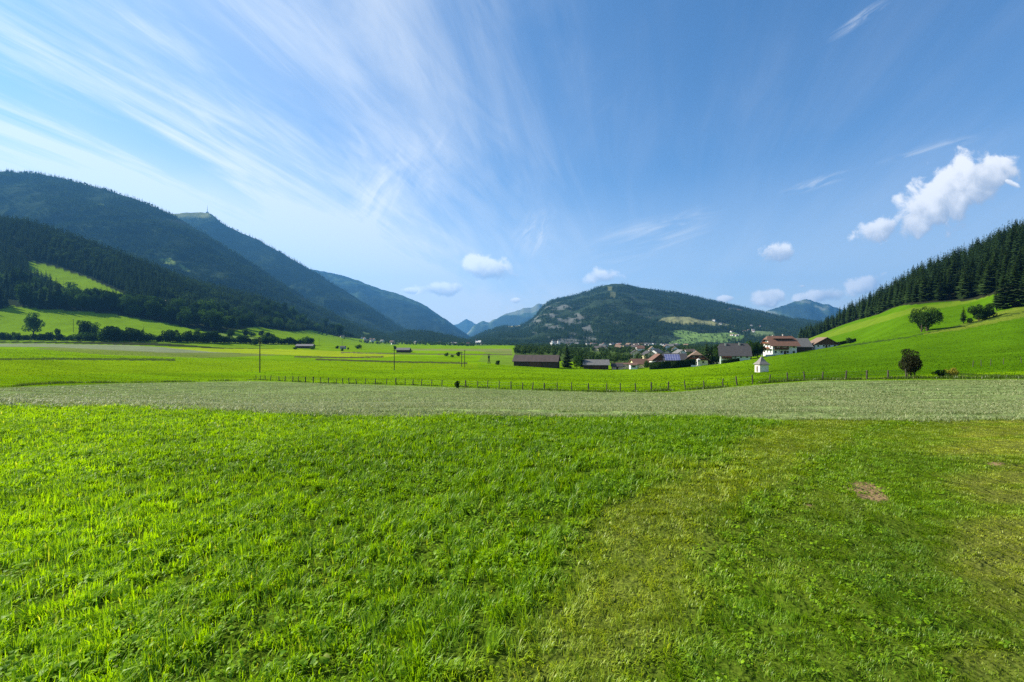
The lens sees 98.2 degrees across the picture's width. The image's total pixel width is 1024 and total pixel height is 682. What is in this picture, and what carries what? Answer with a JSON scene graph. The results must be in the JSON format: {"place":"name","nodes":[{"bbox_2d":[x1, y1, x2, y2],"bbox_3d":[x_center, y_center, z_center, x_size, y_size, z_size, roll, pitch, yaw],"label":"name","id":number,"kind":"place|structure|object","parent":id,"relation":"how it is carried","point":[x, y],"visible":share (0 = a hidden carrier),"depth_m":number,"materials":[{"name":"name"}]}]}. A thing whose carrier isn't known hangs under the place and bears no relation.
{"place":"outdoors","nodes":[
{"label":"outdoors","id":0,"kind":"place"},
{"bbox_2d":[0,171,388,339],"bbox_3d":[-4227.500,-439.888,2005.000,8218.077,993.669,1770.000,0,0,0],"label":"forested mountain","id":1,"kind":"structure","parent":0,"point":[28,208],"depth_m":1822.42,"materials":[{"name":"green plant"}]},
{"bbox_2d":[173,212,403,333],"bbox_3d":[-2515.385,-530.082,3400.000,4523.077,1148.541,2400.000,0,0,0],"label":"mountain","id":2,"kind":"structure","parent":0,"point":[246,246],"depth_m":3408.93,"materials":[{"name":"green plant"}]},
{"bbox_2d":[311,269,470,338],"bbox_3d":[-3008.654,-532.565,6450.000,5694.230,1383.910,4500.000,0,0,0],"label":"blue mountain","id":3,"kind":"structure","parent":0,"point":[405,312],"depth_m":6039.47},
{"bbox_2d":[0,168,823,361],"label":"rounded mountain forest","id":4,"kind":"object","parent":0,"point":[3,201],"depth_m":2144.40,"materials":[{"name":"green plant"}]},
{"bbox_2d":[455,319,474,332],"bbox_3d":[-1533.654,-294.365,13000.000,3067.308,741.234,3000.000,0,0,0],"label":"pointed peak","id":5,"kind":"structure","parent":0,"point":[466,325],"depth_m":12994.69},
{"bbox_2d":[0,223,1023,681],"bbox_3d":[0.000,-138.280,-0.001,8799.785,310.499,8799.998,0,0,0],"label":"ground","id":6,"kind":"structure","parent":0,"point":[324,353],"depth_m":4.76,"materials":[{"name":"green plant"}]},
{"bbox_2d":[0,283,7,307],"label":"spruce tree","id":7,"kind":"object","parent":6,"relation":"on","point":[1,295],"visible":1,"depth_m":507.95,"materials":[{"name":"green plant"}]},
{"bbox_2d":[0,269,11,291],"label":"spruce tree","id":8,"kind":"object","parent":6,"relation":"on","point":[4,282],"visible":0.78,"depth_m":571.59,"materials":[{"name":"green plant"}]},
{"bbox_2d":[15,285,32,305],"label":"broadleaf tree","id":9,"kind":"object","parent":6,"relation":"on","point":[27,294],"visible":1,"depth_m":520.18,"materials":[{"name":"green plant"}]},
{"bbox_2d":[22,312,45,333],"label":"broadleaf tree","id":10,"kind":"object","parent":6,"relation":"on","point":[33,323],"visible":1,"depth_m":415.95,"materials":[{"name":"green plant"}]},
{"bbox_2d":[35,288,45,308],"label":"spruce tree","id":11,"kind":"object","parent":6,"relation":"on","point":[40,304],"visible":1,"depth_m":515.92,"materials":[{"name":"green plant"}]},
{"bbox_2d":[44,284,54,308],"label":"spruce tree","id":12,"kind":"object","parent":6,"relation":"on","point":[49,304],"visible":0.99,"depth_m":520.57,"materials":[{"name":"green plant"}]},
{"bbox_2d":[48,291,66,307],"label":"broadleaf tree","id":13,"kind":"object","parent":6,"relation":"on","point":[62,298],"visible":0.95,"depth_m":527.55,"materials":[{"name":"green plant"}]},
{"bbox_2d":[60,282,78,291],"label":"broadleaf tree","id":14,"kind":"object","parent":6,"relation":"on","point":[69,285],"visible":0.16,"depth_m":567.18,"materials":[{"name":"green plant"}]},
{"bbox_2d":[68,292,94,310],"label":"broadleaf tree","id":15,"kind":"object","parent":6,"relation":"on","point":[83,299],"visible":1,"depth_m":530.71,"materials":[{"name":"green plant"}]},
{"bbox_2d":[76,320,90,334],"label":"broadleaf tree","id":16,"kind":"object","parent":6,"relation":"on","point":[83,324],"visible":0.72,"depth_m":394.70,"materials":[{"name":"green plant"}]},
{"bbox_2d":[80,322,100,333],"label":"broadleaf tree","id":17,"kind":"object","parent":6,"relation":"on","point":[94,329],"visible":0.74,"depth_m":400.40,"materials":[{"name":"green plant"}]},
{"bbox_2d":[97,327,116,340],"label":"shrub","id":18,"kind":"object","parent":6,"relation":"on","point":[103,332],"visible":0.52,"depth_m":380.90,"materials":[{"name":"green plant"}]},
{"bbox_2d":[101,290,115,310],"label":"broadleaf tree","id":19,"kind":"object","parent":6,"relation":"on","point":[105,295],"visible":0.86,"depth_m":549.42,"materials":[{"name":"green plant"}]},
{"bbox_2d":[103,293,118,310],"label":"broadleaf tree","id":20,"kind":"object","parent":6,"relation":"on","point":[112,297],"visible":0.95,"depth_m":551.78,"materials":[{"name":"green plant"}]},
{"bbox_2d":[103,325,120,340],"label":"shrub","id":21,"kind":"object","parent":6,"relation":"on","point":[111,329],"visible":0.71,"depth_m":382.28,"materials":[{"name":"green plant"}]},
{"bbox_2d":[117,295,138,313],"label":"broadleaf tree","id":22,"kind":"object","parent":6,"relation":"on","point":[126,298],"visible":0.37,"depth_m":550.16,"materials":[{"name":"green plant"}]},
{"bbox_2d":[119,298,137,315],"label":"broadleaf tree","id":23,"kind":"object","parent":6,"relation":"on","point":[130,302],"visible":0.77,"depth_m":541.68,"materials":[{"name":"green plant"}]},
{"bbox_2d":[124,304,141,316],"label":"broadleaf tree","id":24,"kind":"object","parent":6,"relation":"on","point":[131,308],"visible":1,"depth_m":541.73,"materials":[{"name":"green plant"}]},
{"bbox_2d":[129,329,149,340],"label":"shrub","id":25,"kind":"object","parent":6,"relation":"on","point":[138,333],"visible":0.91,"depth_m":383.87,"materials":[{"name":"green plant"}]},
{"bbox_2d":[136,297,148,313],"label":"broadleaf tree","id":26,"kind":"object","parent":6,"relation":"on","point":[141,302],"visible":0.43,"depth_m":563.72,"materials":[{"name":"green plant"}]},
{"bbox_2d":[144,299,159,318],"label":"broadleaf tree","id":27,"kind":"object","parent":6,"relation":"on","point":[151,305],"visible":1,"depth_m":544.26,"materials":[{"name":"green plant"}]},
{"bbox_2d":[155,304,164,319],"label":"broadleaf tree","id":28,"kind":"object","parent":6,"relation":"on","point":[158,311],"visible":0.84,"depth_m":550.72,"materials":[{"name":"green plant"}]},
{"bbox_2d":[161,330,177,341],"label":"shrub","id":29,"kind":"object","parent":6,"relation":"on","point":[166,334],"visible":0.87,"depth_m":392.26,"materials":[{"name":"green plant"}]},
{"bbox_2d":[166,308,175,321],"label":"broadleaf tree","id":30,"kind":"object","parent":6,"relation":"on","point":[172,311],"visible":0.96,"depth_m":549.07,"materials":[{"name":"green plant"}]},
{"bbox_2d":[167,329,182,340],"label":"shrub","id":31,"kind":"object","parent":6,"relation":"on","point":[175,336],"visible":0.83,"depth_m":396.07,"materials":[{"name":"green plant"}]},
{"bbox_2d":[170,297,185,310],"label":"broadleaf tree","id":32,"kind":"object","parent":6,"relation":"on","point":[180,304],"visible":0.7,"depth_m":608.06,"materials":[{"name":"green plant"}]},
{"bbox_2d":[176,310,194,326],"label":"broadleaf tree","id":33,"kind":"object","parent":6,"relation":"on","point":[187,316],"visible":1,"depth_m":542.01,"materials":[{"name":"green plant"}]},
{"bbox_2d":[181,330,192,341],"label":"shrub","id":34,"kind":"object","parent":6,"relation":"on","point":[186,336],"visible":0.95,"depth_m":406.03,"materials":[{"name":"green plant"}]},
{"bbox_2d":[191,312,201,325],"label":"broadleaf tree","id":35,"kind":"object","parent":6,"relation":"on","point":[197,316],"visible":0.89,"depth_m":563.29,"materials":[{"name":"green plant"}]},
{"bbox_2d":[197,299,216,309],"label":"broadleaf tree","id":36,"kind":"object","parent":6,"relation":"on","point":[211,303],"visible":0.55,"depth_m":632.88,"materials":[{"name":"green plant"}]},
{"bbox_2d":[201,332,213,342],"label":"shrub","id":37,"kind":"object","parent":6,"relation":"on","point":[208,335],"visible":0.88,"depth_m":429.04,"materials":[{"name":"green plant"}]},
{"bbox_2d":[199,308,216,323],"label":"broadleaf tree","id":38,"kind":"object","parent":6,"relation":"on","point":[203,313],"visible":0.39,"depth_m":565.60,"materials":[{"name":"green plant"}]},
{"bbox_2d":[206,311,219,330],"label":"broadleaf tree","id":39,"kind":"object","parent":6,"relation":"on","point":[215,317],"visible":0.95,"depth_m":551.96,"materials":[{"name":"green plant"}]},
{"bbox_2d":[207,331,219,342],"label":"shrub","id":40,"kind":"object","parent":6,"relation":"on","point":[215,336],"visible":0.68,"depth_m":436.57,"materials":[{"name":"green plant"}]},
{"bbox_2d":[211,311,227,327],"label":"broadleaf tree","id":41,"kind":"object","parent":6,"relation":"on","point":[222,321],"visible":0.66,"depth_m":558.53,"materials":[{"name":"green plant"}]},
{"bbox_2d":[227,315,237,328],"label":"broadleaf tree","id":42,"kind":"object","parent":6,"relation":"on","point":[233,324],"visible":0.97,"depth_m":595.91,"materials":[{"name":"green plant"}]},
{"bbox_2d":[236,316,247,327],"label":"broadleaf tree","id":43,"kind":"object","parent":6,"relation":"on","point":[245,320],"visible":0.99,"depth_m":638.24,"materials":[{"name":"green plant"}]},
{"bbox_2d":[296,314,306,323],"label":"broadleaf tree","id":44,"kind":"object","parent":6,"relation":"on","point":[303,318],"visible":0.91,"depth_m":1043.77,"materials":[{"name":"green plant"}]},
{"bbox_2d":[295,344,315,348],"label":"farm shed","id":45,"kind":"structure","parent":6,"relation":"on","point":[308,346],"depth_m":441.46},
{"bbox_2d":[396,348,410,352],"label":"hay hut","id":46,"kind":"object","parent":6,"relation":"on","point":[403,350],"visible":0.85,"depth_m":416.50,"materials":[{"name":"grey"}]},
{"bbox_2d":[0,170,817,361],"label":"village trees","id":47,"kind":"object","parent":6,"relation":"on","point":[520,347],"depth_m":1751.92,"materials":[{"name":"green plant"}]},
{"bbox_2d":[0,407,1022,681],"bbox_3d":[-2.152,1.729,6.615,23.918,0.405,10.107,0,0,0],"label":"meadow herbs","id":48,"kind":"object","parent":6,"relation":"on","point":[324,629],"visible":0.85,"depth_m":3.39,"materials":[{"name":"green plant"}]},
{"bbox_2d":[0,379,1023,422],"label":"mown hay","id":49,"kind":"object","parent":6,"relation":"on","point":[989,406],"visible":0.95,"depth_m":18.49},
{"bbox_2d":[0,306,1023,391],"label":"pasture grass","id":50,"kind":"structure","parent":6,"relation":"on","point":[672,383],"depth_m":113.67,"materials":[{"name":"green plant"}]},
{"bbox_2d":[0,374,1023,391],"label":"margin weeds","id":51,"kind":"object","parent":6,"relation":"on","point":[760,382],"visible":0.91,"depth_m":57.73,"materials":[{"name":"green plant"}]},
{"bbox_2d":[0,213,1023,335],"label":"foothill forest","id":52,"kind":"object","parent":6,"relation":"on","point":[10,224],"depth_m":740.90,"materials":[{"name":"green plant"}]},
{"bbox_2d":[512,355,560,367],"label":"barn","id":53,"kind":"structure","parent":6,"relation":"on","point":[548,361],"depth_m":236.51,"materials":[{"name":"wood"}]},
{"bbox_2d":[561,344,572,367],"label":"spruce tree","id":54,"kind":"object","parent":6,"relation":"on","point":[567,360],"visible":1,"depth_m":245.10,"materials":[{"name":"green plant"}]},
{"bbox_2d":[573,356,582,367],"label":"broadleaf tree","id":55,"kind":"object","parent":6,"relation":"on","point":[577,361],"visible":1,"depth_m":242.88,"materials":[{"name":"green plant"}]},
{"bbox_2d":[260,369,906,390],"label":"post fence","id":56,"kind":"object","parent":6,"relation":"on","point":[620,387],"visible":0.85,"depth_m":60.88,"materials":[{"name":"brown wood"}]},
{"bbox_2d":[582,359,609,369],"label":"barn","id":57,"kind":"structure","parent":6,"relation":"on","point":[595,363],"depth_m":240.51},
{"bbox_2d":[611,363,623,368],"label":"shed","id":58,"kind":"structure","parent":6,"relation":"on","point":[617,366],"depth_m":241.25,"materials":[{"name":"stone"}]},
{"bbox_2d":[628,359,648,367],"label":"long house","id":59,"kind":"structure","parent":6,"relation":"on","point":[641,362],"depth_m":259.35,"materials":[{"name":"brown tile"}]},
{"bbox_2d":[648,353,663,361],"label":"gable house","id":60,"kind":"structure","parent":6,"relation":"on","point":[655,357],"depth_m":247.60,"materials":[{"name":"brown tile"}]},
{"bbox_2d":[649,359,695,369],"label":"hedge","id":61,"kind":"object","parent":6,"relation":"on","point":[672,364],"visible":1,"depth_m":227.22,"materials":[{"name":"green plant"}]},
{"bbox_2d":[662,352,687,360],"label":"solar house","id":62,"kind":"structure","parent":6,"relation":"on","point":[674,356],"depth_m":245.66,"materials":[{"name":"stone"}]},
{"bbox_2d":[684,350,710,364],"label":"yellow house","id":63,"kind":"structure","parent":6,"relation":"on","point":[694,355],"depth_m":241.46,"materials":[{"name":"beige tile"}]},
{"bbox_2d":[707,344,719,363],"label":"broadleaf tree","id":64,"kind":"object","parent":6,"relation":"on","point":[715,354],"visible":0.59,"depth_m":243.15,"materials":[{"name":"green plant"}]},
{"bbox_2d":[721,358,739,363],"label":"hedge","id":65,"kind":"object","parent":6,"relation":"on","point":[730,360],"visible":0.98,"depth_m":231.50,"materials":[{"name":"green plant"}]},
{"bbox_2d":[718,342,751,363],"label":"house","id":66,"kind":"structure","parent":6,"relation":"on","point":[740,351],"depth_m":236.47,"materials":[{"name":"stone"}]},
{"bbox_2d":[746,340,758,358],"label":"broadleaf tree","id":67,"kind":"object","parent":6,"relation":"on","point":[753,347],"visible":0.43,"depth_m":242.37,"materials":[{"name":"green plant"}]},
{"bbox_2d":[752,341,765,357],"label":"broadleaf tree","id":68,"kind":"object","parent":6,"relation":"on","point":[759,352],"visible":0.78,"depth_m":242.99,"materials":[{"name":"green plant"}]},
{"bbox_2d":[754,354,769,371],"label":"wayside chapel","id":69,"kind":"structure","parent":6,"relation":"on","point":[761,364],"depth_m":114.98,"materials":[{"name":"paint"}]},
{"bbox_2d":[761,334,800,355],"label":"chalet","id":70,"kind":"object","parent":6,"relation":"on","point":[778,345],"visible":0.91,"depth_m":248.27,"materials":[{"name":"brown tile"}]},
{"bbox_2d":[795,338,813,351],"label":"annex","id":71,"kind":"object","parent":6,"relation":"on","point":[806,344],"visible":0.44,"depth_m":257.27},
{"bbox_2d":[810,337,840,349],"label":"cottage","id":72,"kind":"structure","parent":6,"relation":"on","point":[821,342],"depth_m":257.76,"materials":[{"name":"beige tile"}]},
{"bbox_2d":[858,301,865,318],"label":"spruce tree","id":73,"kind":"object","parent":6,"relation":"on","point":[862,310],"visible":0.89,"depth_m":444.22,"materials":[{"name":"green plant"}]},
{"bbox_2d":[880,292,888,310],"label":"spruce tree","id":74,"kind":"object","parent":6,"relation":"on","point":[883,305],"visible":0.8,"depth_m":375.50,"materials":[{"name":"green plant"}]},
{"bbox_2d":[885,290,893,307],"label":"spruce tree","id":75,"kind":"object","parent":6,"relation":"on","point":[889,305],"visible":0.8,"depth_m":360.10,"materials":[{"name":"green plant"}]},
{"bbox_2d":[895,284,903,304],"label":"spruce tree","id":76,"kind":"object","parent":6,"relation":"on","point":[900,301],"visible":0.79,"depth_m":335.48,"materials":[{"name":"green plant"}]},
{"bbox_2d":[898,349,922,376],"bbox_3d":[49.780,2.969,55.418,2.350,4.137,2.658,0,0,39],"label":"bushy tree","id":77,"kind":"object","parent":6,"relation":"on","point":[912,363],"visible":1,"depth_m":55.09,"materials":[{"name":"green plant"}]},
{"bbox_2d":[906,278,916,302],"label":"spruce tree","id":78,"kind":"object","parent":6,"relation":"on","point":[909,293],"visible":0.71,"depth_m":315.11,"materials":[{"name":"green plant"}]},
{"bbox_2d":[909,280,919,302],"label":"spruce tree","id":79,"kind":"object","parent":6,"relation":"on","point":[915,294],"visible":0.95,"depth_m":309.53,"materials":[{"name":"green plant"}]},
{"bbox_2d":[916,274,931,300],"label":"spruce tree","id":80,"kind":"object","parent":6,"relation":"on","point":[924,291],"visible":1,"depth_m":302.62,"materials":[{"name":"green plant"}]},
{"bbox_2d":[908,306,943,331],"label":"broadleaf tree","id":81,"kind":"object","parent":6,"relation":"on","point":[923,319],"visible":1,"depth_m":198.40,"materials":[{"name":"green plant"}]},
{"bbox_2d":[927,270,948,299],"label":"spruce tree","id":82,"kind":"object","parent":6,"relation":"on","point":[935,286],"visible":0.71,"depth_m":298.46,"materials":[{"name":"green plant"}]},
{"bbox_2d":[934,276,946,300],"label":"spruce tree","id":83,"kind":"object","parent":6,"relation":"on","point":[939,290],"visible":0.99,"depth_m":293.88,"materials":[{"name":"green plant"}]},
{"bbox_2d":[931,369,950,376],"bbox_3d":[52.330,4.176,53.989,1.435,1.438,2.018,0,0,0],"label":"bush","id":84,"kind":"object","parent":6,"relation":"on","point":[937,373],"visible":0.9,"depth_m":53.94,"materials":[{"name":"green plant"}]},
{"bbox_2d":[945,271,955,298],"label":"spruce tree","id":85,"kind":"object","parent":6,"relation":"on","point":[950,290],"visible":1,"depth_m":293.53,"materials":[{"name":"green plant"}]},
{"bbox_2d":[944,367,959,375],"bbox_3d":[54.253,4.043,54.635,1.468,1.606,1.562,0,0,24],"label":"flowering shrub","id":86,"kind":"object","parent":6,"relation":"on","point":[953,371],"visible":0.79,"depth_m":54.41,"materials":[{"name":"yellow plant"}]},
{"bbox_2d":[947,255,961,283],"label":"spruce tree","id":87,"kind":"object","parent":6,"relation":"on","point":[955,266],"visible":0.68,"depth_m":328.69,"materials":[{"name":"green plant"}]},
{"bbox_2d":[954,264,973,298],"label":"spruce tree","id":88,"kind":"object","parent":6,"relation":"on","point":[958,295],"visible":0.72,"depth_m":288.00,"materials":[{"name":"green plant"}]},
{"bbox_2d":[959,270,973,298],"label":"spruce tree","id":89,"kind":"object","parent":6,"relation":"on","point":[965,290],"visible":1,"depth_m":284.53,"materials":[{"name":"green plant"}]},
{"bbox_2d":[969,259,985,294],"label":"spruce tree","id":90,"kind":"object","parent":6,"relation":"on","point":[977,280],"visible":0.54,"depth_m":281.31,"materials":[{"name":"green plant"}]},
{"bbox_2d":[966,304,989,320],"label":"broadleaf tree","id":91,"kind":"object","parent":6,"relation":"on","point":[975,311],"visible":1,"depth_m":200.80,"materials":[{"name":"green plant"}]},
{"bbox_2d":[982,247,992,268],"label":"spruce tree","id":92,"kind":"object","parent":6,"relation":"on","point":[987,257],"visible":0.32,"depth_m":295.13,"materials":[{"name":"green plant"}]},
{"bbox_2d":[977,260,998,293],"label":"spruce tree","id":93,"kind":"object","parent":6,"relation":"on","point":[989,286],"visible":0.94,"depth_m":266.05,"materials":[{"name":"green plant"}]},
{"bbox_2d":[983,303,997,316],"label":"broadleaf tree","id":94,"kind":"object","parent":6,"relation":"on","point":[991,312],"visible":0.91,"depth_m":200.78,"materials":[{"name":"green plant"}]},
{"bbox_2d":[986,255,999,281],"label":"spruce tree","id":95,"kind":"object","parent":6,"relation":"on","point":[995,265],"visible":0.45,"depth_m":269.52,"materials":[{"name":"green plant"}]},
{"bbox_2d":[994,260,1002,288],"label":"spruce tree","id":96,"kind":"object","parent":6,"relation":"on","point":[999,275],"visible":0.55,"depth_m":261.58,"materials":[{"name":"green plant"}]},
{"bbox_2d":[991,271,1013,308],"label":"spruce tree","id":97,"kind":"object","parent":6,"relation":"on","point":[1003,297],"visible":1,"depth_m":210.77,"materials":[{"name":"green plant"}]},
{"bbox_2d":[996,248,1011,277],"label":"spruce tree","id":98,"kind":"object","parent":6,"relation":"on","point":[1008,259],"visible":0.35,"depth_m":264.55,"materials":[{"name":"green plant"}]},
{"bbox_2d":[998,255,1010,285],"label":"spruce tree","id":99,"kind":"object","parent":6,"relation":"on","point":[1005,263],"visible":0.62,"depth_m":256.43,"materials":[{"name":"green plant"}]},
{"bbox_2d":[1006,225,1020,257],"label":"spruce tree","id":100,"kind":"object","parent":6,"relation":"on","point":[1011,236],"visible":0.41,"depth_m":306.19,"materials":[{"name":"green plant"}]},
{"bbox_2d":[1006,261,1023,306],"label":"spruce tree","id":101,"kind":"object","parent":6,"relation":"on","point":[1017,295],"visible":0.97,"depth_m":208.83,"materials":[{"name":"green plant"}]},
{"bbox_2d":[1007,255,1022,284],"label":"spruce tree","id":102,"kind":"object","parent":6,"relation":"on","point":[1012,266],"visible":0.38,"depth_m":247.15,"materials":[{"name":"green plant"}]},
{"bbox_2d":[1016,249,1023,276],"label":"spruce tree","id":103,"kind":"object","parent":6,"relation":"on","point":[1020,262],"visible":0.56,"depth_m":252.60,"materials":[{"name":"green plant"}]},
{"bbox_2d":[0,0,1023,324],"label":"sky","id":104,"kind":"structure","parent":0,"point":[476,161],"materials":[{"name":"blue"}]},
{"bbox_2d":[466,296,565,336],"bbox_3d":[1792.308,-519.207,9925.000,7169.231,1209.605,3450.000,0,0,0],"label":"jagged peaks","id":105,"kind":"object","parent":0,"point":[519,317],"visible":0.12,"depth_m":9849.34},
{"bbox_2d":[490,284,803,344],"bbox_3d":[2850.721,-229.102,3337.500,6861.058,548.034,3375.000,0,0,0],"label":"rounded mountain","id":106,"kind":"structure","parent":0,"point":[561,311],"depth_m":2468.86,"materials":[{"name":"green plant"}]},
{"bbox_2d":[765,299,842,321],"bbox_3d":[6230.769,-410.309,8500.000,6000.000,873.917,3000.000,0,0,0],"label":"mountain","id":107,"kind":"structure","parent":0,"point":[809,309],"depth_m":8508.02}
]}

